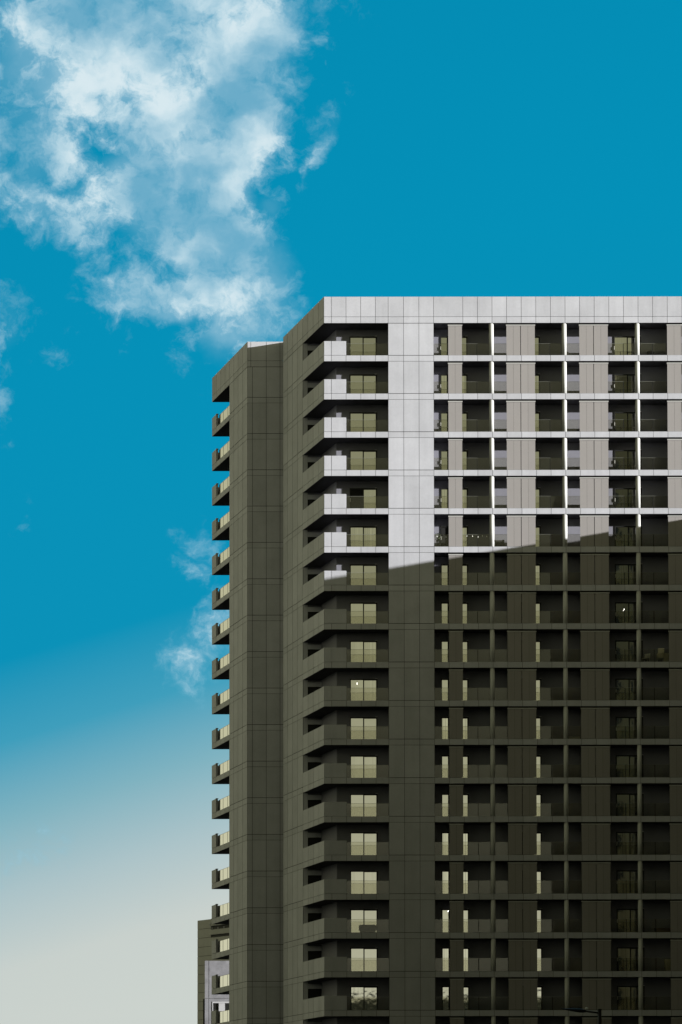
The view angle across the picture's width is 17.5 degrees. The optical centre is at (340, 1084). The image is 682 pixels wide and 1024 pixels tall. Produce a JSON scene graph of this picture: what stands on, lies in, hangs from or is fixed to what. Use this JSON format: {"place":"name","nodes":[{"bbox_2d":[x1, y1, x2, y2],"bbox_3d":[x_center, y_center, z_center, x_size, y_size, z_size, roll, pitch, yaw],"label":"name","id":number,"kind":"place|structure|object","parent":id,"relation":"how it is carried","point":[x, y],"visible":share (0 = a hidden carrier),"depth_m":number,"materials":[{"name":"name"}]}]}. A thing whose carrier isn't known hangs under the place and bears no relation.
{"place":"outdoors","nodes":[
{"label":"outdoors","id":0,"kind":"place"},
{"bbox_2d":[197,919,228,1023],"bbox_3d":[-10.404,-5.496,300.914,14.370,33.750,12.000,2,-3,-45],"label":"distant block","id":1,"kind":"structure","parent":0,"point":[209,932],"depth_m":299.75,"materials":[{"name":"grey concrete"}]},
{"bbox_2d":[203,961,228,1023],"bbox_3d":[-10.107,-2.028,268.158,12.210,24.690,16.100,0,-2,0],"label":"stucco building","id":2,"kind":"structure","parent":0,"point":[211,1002],"depth_m":260.52,"materials":[{"name":"grey paint"}]},
{"bbox_2d":[212,1002,228,1010],"bbox_3d":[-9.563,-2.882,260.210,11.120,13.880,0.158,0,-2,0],"label":"window","id":3,"kind":"structure","parent":2,"relation":"in","point":[220,1006],"depth_m":260.46,"materials":[{"name":"white paint"}]},
{"bbox_2d":[0,0,681,1023],"label":"sky","id":4,"kind":"structure","parent":0,"point":[183,182],"materials":[{"name":"blue"}]},
{"bbox_2d":[212,296,681,1023],"bbox_3d":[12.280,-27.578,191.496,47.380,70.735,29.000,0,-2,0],"label":"apartment tower","id":5,"kind":"structure","parent":0,"point":[440,800],"depth_m":178.09,"materials":[{"name":"grey concrete"}]},
{"bbox_2d":[349,336,376,355],"bbox_3d":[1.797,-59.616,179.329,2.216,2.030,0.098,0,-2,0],"label":"sliding door","id":6,"kind":"structure","parent":5,"relation":"in","point":[359,345],"depth_m":179.36,"materials":[{"name":"yellow glass"}]},
{"bbox_2d":[350,374,376,393],"bbox_3d":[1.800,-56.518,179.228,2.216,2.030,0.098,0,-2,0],"label":"sliding door","id":7,"kind":"structure","parent":5,"relation":"in","point":[359,383],"depth_m":179.28,"materials":[{"name":"yellow glass"}]},
{"bbox_2d":[350,412,376,431],"bbox_3d":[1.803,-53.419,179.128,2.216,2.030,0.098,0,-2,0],"label":"sliding door","id":8,"kind":"structure","parent":5,"relation":"in","point":[359,421],"depth_m":179.14,"materials":[{"name":"yellow glass"}]},
{"bbox_2d":[350,450,376,469],"bbox_3d":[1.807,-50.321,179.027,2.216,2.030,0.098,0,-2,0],"label":"sliding door","id":9,"kind":"structure","parent":5,"relation":"in","point":[359,459],"depth_m":179.06,"materials":[{"name":"yellow"}]},
{"bbox_2d":[350,488,376,508],"bbox_3d":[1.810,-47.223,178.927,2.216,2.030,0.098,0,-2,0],"label":"sliding door","id":10,"kind":"structure","parent":5,"relation":"in","point":[359,497],"depth_m":178.97,"materials":[{"name":"yellow"}]},
{"bbox_2d":[350,526,376,546],"bbox_3d":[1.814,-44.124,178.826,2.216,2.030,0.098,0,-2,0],"label":"sliding door","id":11,"kind":"structure","parent":5,"relation":"in","point":[355,540],"depth_m":178.84,"materials":[{"name":"yellow"}]},
{"bbox_2d":[350,564,376,584],"bbox_3d":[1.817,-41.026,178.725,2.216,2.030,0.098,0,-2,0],"label":"sliding door","id":12,"kind":"structure","parent":5,"relation":"in","point":[360,574],"depth_m":178.75,"materials":[{"name":"yellow glass"}]},
{"bbox_2d":[350,602,376,623],"bbox_3d":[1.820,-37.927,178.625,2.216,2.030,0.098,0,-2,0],"label":"sliding door","id":13,"kind":"structure","parent":5,"relation":"in","point":[360,612],"depth_m":178.66,"materials":[{"name":"yellow glass"}]},
{"bbox_2d":[350,640,376,661],"bbox_3d":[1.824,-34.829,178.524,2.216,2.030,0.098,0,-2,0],"label":"sliding door","id":14,"kind":"structure","parent":5,"relation":"in","point":[355,655],"depth_m":178.53,"materials":[{"name":"yellow glass"}]},
{"bbox_2d":[350,678,376,700],"bbox_3d":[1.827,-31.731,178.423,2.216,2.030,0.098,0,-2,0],"label":"sliding door","id":15,"kind":"structure","parent":5,"relation":"in","point":[360,690],"depth_m":178.45,"materials":[{"name":"yellow"}]},
{"bbox_2d":[350,717,376,738],"bbox_3d":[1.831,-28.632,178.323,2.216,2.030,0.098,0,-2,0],"label":"sliding door","id":16,"kind":"structure","parent":5,"relation":"in","point":[355,732],"depth_m":178.36,"materials":[{"name":"yellow"}]},
{"bbox_2d":[350,755,376,777],"bbox_3d":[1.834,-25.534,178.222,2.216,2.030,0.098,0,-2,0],"label":"sliding door","id":17,"kind":"structure","parent":5,"relation":"in","point":[361,766],"depth_m":178.23,"materials":[{"name":"beige glass"}]},
{"bbox_2d":[350,793,377,815],"bbox_3d":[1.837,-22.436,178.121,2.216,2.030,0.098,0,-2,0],"label":"sliding door","id":18,"kind":"structure","parent":5,"relation":"in","point":[355,809],"depth_m":178.14,"materials":[{"name":"beige glass"}]},
{"bbox_2d":[350,832,377,854],"bbox_3d":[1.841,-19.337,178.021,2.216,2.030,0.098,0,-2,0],"label":"sliding door","id":19,"kind":"structure","parent":5,"relation":"in","point":[361,843],"depth_m":178.05,"materials":[{"name":"beige glass"}]},
{"bbox_2d":[350,870,377,893],"bbox_3d":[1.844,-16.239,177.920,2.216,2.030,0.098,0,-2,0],"label":"sliding door","id":20,"kind":"structure","parent":5,"relation":"in","point":[361,882],"depth_m":177.92,"materials":[{"name":"beige glass"}]},
{"bbox_2d":[350,909,377,931],"bbox_3d":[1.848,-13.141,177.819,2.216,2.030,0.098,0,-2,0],"label":"sliding door","id":21,"kind":"structure","parent":5,"relation":"in","point":[358,917],"depth_m":177.84,"materials":[{"name":"beige glass"}]},
{"bbox_2d":[350,947,377,970],"bbox_3d":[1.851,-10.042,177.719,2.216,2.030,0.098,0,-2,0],"label":"sliding door","id":22,"kind":"structure","parent":5,"relation":"in","point":[361,959],"depth_m":177.75,"materials":[{"name":"beige glass"}]},
{"bbox_2d":[350,986,377,1009],"bbox_3d":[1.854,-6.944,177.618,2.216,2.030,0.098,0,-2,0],"label":"sliding door","id":23,"kind":"structure","parent":5,"relation":"in","point":[361,998],"depth_m":177.62,"materials":[{"name":"beige"}]},
{"bbox_2d":[359,925,376,931],"bbox_3d":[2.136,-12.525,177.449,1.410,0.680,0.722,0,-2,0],"label":"outdoor sofa","id":24,"kind":"object","parent":5,"relation":"on","point":[367,928],"visible":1,"depth_m":177.09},
{"bbox_2d":[435,533,443,546],"bbox_3d":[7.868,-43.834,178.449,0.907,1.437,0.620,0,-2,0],"label":"potted plant","id":25,"kind":"object","parent":5,"relation":"on","point":[437,540],"visible":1,"depth_m":178.40,"materials":[{"name":"green plant"}]},
{"bbox_2d":[440,336,466,354],"bbox_3d":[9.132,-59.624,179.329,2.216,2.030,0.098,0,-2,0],"label":"sliding door","id":26,"kind":"structure","parent":5,"relation":"in","point":[443,339],"depth_m":179.36,"materials":[{"name":"yellow glass"}]},
{"bbox_2d":[440,374,467,393],"bbox_3d":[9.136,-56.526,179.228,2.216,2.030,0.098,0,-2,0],"label":"sliding door","id":27,"kind":"structure","parent":5,"relation":"in","point":[443,377],"depth_m":179.28,"materials":[{"name":"yellow glass"}]},
{"bbox_2d":[440,412,467,431],"bbox_3d":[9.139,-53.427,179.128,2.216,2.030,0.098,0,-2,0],"label":"sliding door","id":28,"kind":"structure","parent":5,"relation":"in","point":[443,415],"depth_m":179.14,"materials":[{"name":"yellow glass"}]},
{"bbox_2d":[440,450,467,469],"bbox_3d":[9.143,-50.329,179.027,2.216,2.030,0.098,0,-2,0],"label":"sliding door","id":29,"kind":"structure","parent":5,"relation":"in","point":[444,454],"depth_m":179.06,"materials":[{"name":"yellow"}]},
{"bbox_2d":[440,488,467,507],"bbox_3d":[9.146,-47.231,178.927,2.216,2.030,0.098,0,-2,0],"label":"sliding door","id":30,"kind":"structure","parent":5,"relation":"in","point":[444,492],"depth_m":178.97,"materials":[{"name":"yellow"}]},
{"bbox_2d":[441,526,467,546],"bbox_3d":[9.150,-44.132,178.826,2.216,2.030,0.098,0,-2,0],"label":"sliding door","id":31,"kind":"structure","parent":5,"relation":"in","point":[444,529],"depth_m":178.84,"materials":[{"name":"black"}]},
{"bbox_2d":[441,564,467,584],"bbox_3d":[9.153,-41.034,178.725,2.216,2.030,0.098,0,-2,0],"label":"sliding door","id":32,"kind":"structure","parent":5,"relation":"in","point":[444,567],"depth_m":178.75,"materials":[{"name":"yellow glass"}]},
{"bbox_2d":[441,602,467,622],"bbox_3d":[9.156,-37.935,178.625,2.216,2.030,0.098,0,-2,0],"label":"sliding door","id":33,"kind":"structure","parent":5,"relation":"in","point":[444,605],"depth_m":178.66,"materials":[{"name":"yellow glass"}]},
{"bbox_2d":[441,641,467,661],"bbox_3d":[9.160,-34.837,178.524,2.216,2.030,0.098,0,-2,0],"label":"sliding door","id":34,"kind":"structure","parent":5,"relation":"in","point":[444,644],"depth_m":178.53,"materials":[{"name":"yellow"}]},
{"bbox_2d":[441,678,468,699],"bbox_3d":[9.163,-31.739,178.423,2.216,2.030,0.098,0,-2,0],"label":"sliding door","id":35,"kind":"structure","parent":5,"relation":"in","point":[444,682],"depth_m":178.45,"materials":[{"name":"yellow"}]},
{"bbox_2d":[441,717,468,738],"bbox_3d":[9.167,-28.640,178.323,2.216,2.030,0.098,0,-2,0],"label":"sliding door","id":36,"kind":"structure","parent":5,"relation":"in","point":[444,720],"depth_m":178.36,"materials":[{"name":"yellow"}]},
{"bbox_2d":[441,755,468,777],"bbox_3d":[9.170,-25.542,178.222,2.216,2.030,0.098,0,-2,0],"label":"sliding door","id":37,"kind":"structure","parent":5,"relation":"in","point":[444,758],"depth_m":178.23,"materials":[{"name":"beige glass"}]},
{"bbox_2d":[441,793,468,815],"bbox_3d":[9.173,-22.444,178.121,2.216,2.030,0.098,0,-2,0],"label":"sliding door","id":38,"kind":"structure","parent":5,"relation":"in","point":[444,797],"depth_m":178.14,"materials":[{"name":"beige glass"}]},
{"bbox_2d":[441,832,468,854],"bbox_3d":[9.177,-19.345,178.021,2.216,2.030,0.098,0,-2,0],"label":"sliding door","id":39,"kind":"structure","parent":5,"relation":"in","point":[445,836],"depth_m":178.05,"materials":[{"name":"beige glass"}]},
{"bbox_2d":[441,870,468,893],"bbox_3d":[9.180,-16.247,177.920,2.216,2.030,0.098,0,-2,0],"label":"sliding door","id":40,"kind":"structure","parent":5,"relation":"in","point":[445,875],"depth_m":177.92,"materials":[{"name":"beige glass"}]},
{"bbox_2d":[442,909,468,931],"bbox_3d":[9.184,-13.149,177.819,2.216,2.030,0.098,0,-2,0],"label":"sliding door","id":41,"kind":"structure","parent":5,"relation":"in","point":[445,912],"depth_m":177.84,"materials":[{"name":"beige glass"}]},
{"bbox_2d":[442,947,468,970],"bbox_3d":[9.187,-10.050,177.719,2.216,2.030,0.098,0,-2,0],"label":"sliding door","id":42,"kind":"structure","parent":5,"relation":"in","point":[445,951],"depth_m":177.75,"materials":[{"name":"beige glass"}]},
{"bbox_2d":[442,986,468,1009],"bbox_3d":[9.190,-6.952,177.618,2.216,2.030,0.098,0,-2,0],"label":"sliding door","id":43,"kind":"structure","parent":5,"relation":"in","point":[445,989],"depth_m":177.62,"materials":[{"name":"beige"}]},
{"bbox_2d":[494,540,503,546],"bbox_3d":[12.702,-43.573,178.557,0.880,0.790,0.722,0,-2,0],"label":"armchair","id":44,"kind":"object","parent":5,"relation":"on","point":[496,542],"visible":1,"depth_m":178.20,"materials":[{"name":"black"}]},
{"bbox_2d":[514,755,541,777],"bbox_3d":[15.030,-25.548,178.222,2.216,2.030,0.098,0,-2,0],"label":"sliding door","id":45,"kind":"structure","parent":5,"relation":"in","point":[538,757],"depth_m":178.23,"materials":[{"name":"beige glass"}]},
{"bbox_2d":[514,870,541,893],"bbox_3d":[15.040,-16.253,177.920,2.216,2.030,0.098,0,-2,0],"label":"sliding door","id":46,"kind":"structure","parent":5,"relation":"in","point":[539,872],"depth_m":177.92,"materials":[{"name":"beige glass"}]},
{"bbox_2d":[520,336,539,354],"bbox_3d":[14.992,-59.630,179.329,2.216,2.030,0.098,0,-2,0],"label":"sliding door","id":47,"kind":"structure","parent":5,"relation":"in","point":[537,338],"depth_m":179.36,"materials":[{"name":"yellow glass"}]},
{"bbox_2d":[520,374,539,393],"bbox_3d":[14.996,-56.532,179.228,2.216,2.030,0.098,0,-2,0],"label":"sliding door","id":48,"kind":"structure","parent":5,"relation":"in","point":[537,376],"depth_m":179.28,"materials":[{"name":"yellow glass"}]},
{"bbox_2d":[521,488,539,507],"bbox_3d":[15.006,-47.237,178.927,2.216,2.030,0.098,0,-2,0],"label":"sliding door","id":49,"kind":"structure","parent":5,"relation":"in","point":[537,492],"depth_m":178.97,"materials":[{"name":"yellow"}]},
{"bbox_2d":[521,526,540,546],"bbox_3d":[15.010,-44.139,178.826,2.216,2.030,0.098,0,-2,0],"label":"sliding door","id":50,"kind":"structure","parent":5,"relation":"in","point":[538,530],"depth_m":178.84,"materials":[{"name":"yellow"}]},
{"bbox_2d":[521,564,540,584],"bbox_3d":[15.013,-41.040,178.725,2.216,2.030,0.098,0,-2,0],"label":"sliding door","id":51,"kind":"structure","parent":5,"relation":"in","point":[538,566],"depth_m":178.75,"materials":[{"name":"yellow glass"}]},
{"bbox_2d":[521,602,540,623],"bbox_3d":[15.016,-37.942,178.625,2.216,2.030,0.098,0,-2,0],"label":"sliding door","id":52,"kind":"structure","parent":5,"relation":"in","point":[538,604],"depth_m":178.66,"materials":[{"name":"yellow glass"}]},
{"bbox_2d":[521,640,540,661],"bbox_3d":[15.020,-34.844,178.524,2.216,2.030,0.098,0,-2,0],"label":"sliding door","id":53,"kind":"structure","parent":5,"relation":"in","point":[538,642],"depth_m":178.53,"materials":[{"name":"yellow glass"}]},
{"bbox_2d":[522,793,541,815],"bbox_3d":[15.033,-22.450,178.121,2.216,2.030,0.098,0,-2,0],"label":"sliding door","id":54,"kind":"structure","parent":5,"relation":"in","point":[539,796],"depth_m":178.14,"materials":[{"name":"beige glass"}]},
{"bbox_2d":[522,832,541,854],"bbox_3d":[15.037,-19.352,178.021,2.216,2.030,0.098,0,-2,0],"label":"sliding door","id":55,"kind":"structure","parent":5,"relation":"in","point":[539,836],"depth_m":178.05,"materials":[{"name":"beige glass"}]},
{"bbox_2d":[522,908,541,931],"bbox_3d":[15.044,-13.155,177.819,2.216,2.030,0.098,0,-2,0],"label":"sliding door","id":56,"kind":"structure","parent":5,"relation":"in","point":[539,913],"depth_m":177.84,"materials":[{"name":"beige glass"}]},
{"bbox_2d":[535,412,539,431],"bbox_3d":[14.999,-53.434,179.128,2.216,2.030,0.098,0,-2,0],"label":"sliding door","id":57,"kind":"structure","parent":5,"relation":"in","point":[537,414],"depth_m":179.14,"materials":[{"name":"beige glass"}]},
{"bbox_2d":[535,450,539,469],"bbox_3d":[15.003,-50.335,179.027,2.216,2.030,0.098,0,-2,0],"label":"sliding door","id":58,"kind":"structure","parent":5,"relation":"in","point":[537,454],"depth_m":179.06,"materials":[{"name":"black"}]},
{"bbox_2d":[536,678,540,699],"bbox_3d":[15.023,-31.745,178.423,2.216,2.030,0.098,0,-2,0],"label":"sliding door","id":59,"kind":"structure","parent":5,"relation":"in","point":[538,681],"depth_m":178.45,"materials":[{"name":"black"}]},
{"bbox_2d":[536,716,540,738],"bbox_3d":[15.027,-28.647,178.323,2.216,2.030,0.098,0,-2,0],"label":"sliding door","id":60,"kind":"structure","parent":5,"relation":"in","point":[538,721],"depth_m":178.36,"materials":[{"name":"black"}]},
{"bbox_2d":[537,947,541,970],"bbox_3d":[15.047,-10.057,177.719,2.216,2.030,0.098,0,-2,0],"label":"sliding door","id":61,"kind":"structure","parent":5,"relation":"in","point":[539,949],"depth_m":177.75,"materials":[{"name":"black"}]},
{"bbox_2d":[537,986,541,1009],"bbox_3d":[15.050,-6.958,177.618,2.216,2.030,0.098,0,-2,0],"label":"sliding door","id":62,"kind":"structure","parent":5,"relation":"in","point":[539,990],"depth_m":177.66,"materials":[{"name":"black"}]},
{"bbox_2d":[614,336,640,354],"bbox_3d":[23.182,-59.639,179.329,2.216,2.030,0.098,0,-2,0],"label":"sliding door","id":63,"kind":"structure","parent":5,"relation":"in","point":[629,349],"depth_m":179.36,"materials":[{"name":"black"}]},
{"bbox_2d":[614,374,640,392],"bbox_3d":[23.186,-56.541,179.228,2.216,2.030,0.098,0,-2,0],"label":"sliding door","id":64,"kind":"structure","parent":5,"relation":"in","point":[629,387],"depth_m":179.28,"materials":[{"name":"black glass"}]},
{"bbox_2d":[614,411,640,431],"bbox_3d":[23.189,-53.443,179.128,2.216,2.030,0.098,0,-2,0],"label":"sliding door","id":65,"kind":"structure","parent":5,"relation":"in","point":[629,419],"depth_m":179.14,"materials":[{"name":"black glass"}]},
{"bbox_2d":[614,449,641,469],"bbox_3d":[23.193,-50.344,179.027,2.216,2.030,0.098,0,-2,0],"label":"sliding door","id":66,"kind":"structure","parent":5,"relation":"in","point":[623,459],"depth_m":179.06,"materials":[{"name":"black glass"}]},
{"bbox_2d":[614,487,641,507],"bbox_3d":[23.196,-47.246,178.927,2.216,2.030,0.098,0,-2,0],"label":"sliding door","id":67,"kind":"structure","parent":5,"relation":"in","point":[623,497],"depth_m":178.97,"materials":[{"name":"black glass"}]},
{"bbox_2d":[615,525,641,545],"bbox_3d":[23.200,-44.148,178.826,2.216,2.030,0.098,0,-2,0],"label":"sliding door","id":68,"kind":"structure","parent":5,"relation":"in","point":[630,533],"depth_m":178.84,"materials":[{"name":"black"}]},
{"bbox_2d":[615,564,641,584],"bbox_3d":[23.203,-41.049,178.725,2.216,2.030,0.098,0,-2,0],"label":"sliding door","id":69,"kind":"structure","parent":5,"relation":"in","point":[630,578],"depth_m":178.75,"materials":[{"name":"black glass"}]},
{"bbox_2d":[615,602,641,622],"bbox_3d":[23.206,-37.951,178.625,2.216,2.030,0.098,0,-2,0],"label":"sliding door","id":70,"kind":"structure","parent":5,"relation":"in","point":[629,608],"depth_m":178.66,"materials":[{"name":"black glass"}]},
{"bbox_2d":[615,640,642,661],"bbox_3d":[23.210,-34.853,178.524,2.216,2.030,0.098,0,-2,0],"label":"sliding door","id":71,"kind":"structure","parent":5,"relation":"in","point":[625,650],"depth_m":178.53,"materials":[{"name":"black glass"}]},
{"bbox_2d":[615,678,642,699],"bbox_3d":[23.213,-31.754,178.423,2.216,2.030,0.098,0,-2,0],"label":"sliding door","id":72,"kind":"structure","parent":5,"relation":"in","point":[625,689],"depth_m":178.45,"materials":[{"name":"black"}]},
{"bbox_2d":[616,716,642,738],"bbox_3d":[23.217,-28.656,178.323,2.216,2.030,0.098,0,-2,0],"label":"sliding door","id":73,"kind":"structure","parent":5,"relation":"in","point":[631,724],"depth_m":178.36,"materials":[{"name":"black"}]},
{"bbox_2d":[616,755,642,776],"bbox_3d":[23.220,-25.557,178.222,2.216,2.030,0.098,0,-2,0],"label":"sliding door","id":74,"kind":"structure","parent":5,"relation":"in","point":[621,760],"depth_m":178.23,"materials":[{"name":"black"}]},
{"bbox_2d":[616,793,643,815],"bbox_3d":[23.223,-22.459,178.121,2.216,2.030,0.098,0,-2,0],"label":"sliding door","id":75,"kind":"structure","parent":5,"relation":"in","point":[630,799],"depth_m":178.14,"materials":[{"name":"black glass"}]},
{"bbox_2d":[616,831,643,854],"bbox_3d":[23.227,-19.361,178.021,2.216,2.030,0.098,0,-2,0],"label":"sliding door","id":76,"kind":"structure","parent":5,"relation":"in","point":[626,842],"depth_m":178.05,"materials":[{"name":"black glass"}]},
{"bbox_2d":[616,870,643,892],"bbox_3d":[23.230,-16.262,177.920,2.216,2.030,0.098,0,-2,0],"label":"sliding door","id":77,"kind":"structure","parent":5,"relation":"in","point":[621,886],"depth_m":177.95,"materials":[{"name":"black glass"}]},
{"bbox_2d":[617,908,643,931],"bbox_3d":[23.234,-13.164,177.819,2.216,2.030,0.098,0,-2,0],"label":"sliding door","id":78,"kind":"structure","parent":5,"relation":"in","point":[631,915],"depth_m":177.84,"materials":[{"name":"black glass"}]},
{"bbox_2d":[617,947,643,970],"bbox_3d":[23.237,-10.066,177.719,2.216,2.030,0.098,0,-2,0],"label":"sliding door","id":79,"kind":"structure","parent":5,"relation":"in","point":[631,953],"depth_m":177.75,"materials":[{"name":"black glass"}]},
{"bbox_2d":[617,985,644,1009],"bbox_3d":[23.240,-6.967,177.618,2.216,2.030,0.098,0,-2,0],"label":"sliding door","id":80,"kind":"structure","parent":5,"relation":"in","point":[632,1002],"depth_m":177.62,"materials":[{"name":"black"}]},
{"bbox_2d":[642,653,649,661],"bbox_3d":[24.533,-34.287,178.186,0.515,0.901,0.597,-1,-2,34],"label":"garden chair","id":81,"kind":"object","parent":5,"relation":"on","point":[647,656],"visible":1,"depth_m":178.29,"materials":[{"name":"plastic"}]},
{"bbox_2d":[664,959,670,970],"bbox_3d":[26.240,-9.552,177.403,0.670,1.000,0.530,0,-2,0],"label":"storage cabinet","id":82,"kind":"object","parent":5,"relation":"on","point":[667,964],"visible":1,"depth_m":177.15,"materials":[{"name":"wood"}]},
{"bbox_2d":[561,1007,601,1023],"bbox_3d":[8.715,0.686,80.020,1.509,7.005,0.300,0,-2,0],"label":"street lamp","id":83,"kind":"object","parent":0,"point":[599,1012],"visible":1,"depth_m":80.07,"materials":[{"name":"black metal"}]},
{"bbox_3d":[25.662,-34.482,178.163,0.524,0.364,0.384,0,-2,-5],"label":"cardboard carton","id":84,"kind":"object","parent":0,"visible":0},
{"bbox_2d":[658,648,663,653],"bbox_3d":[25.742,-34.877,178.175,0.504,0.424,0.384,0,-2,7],"label":"cardboard carton","id":85,"kind":"object","parent":84,"relation":"on","point":[660,650],"visible":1,"depth_m":178.00,"materials":[{"name":"cardboard"}]}
]}

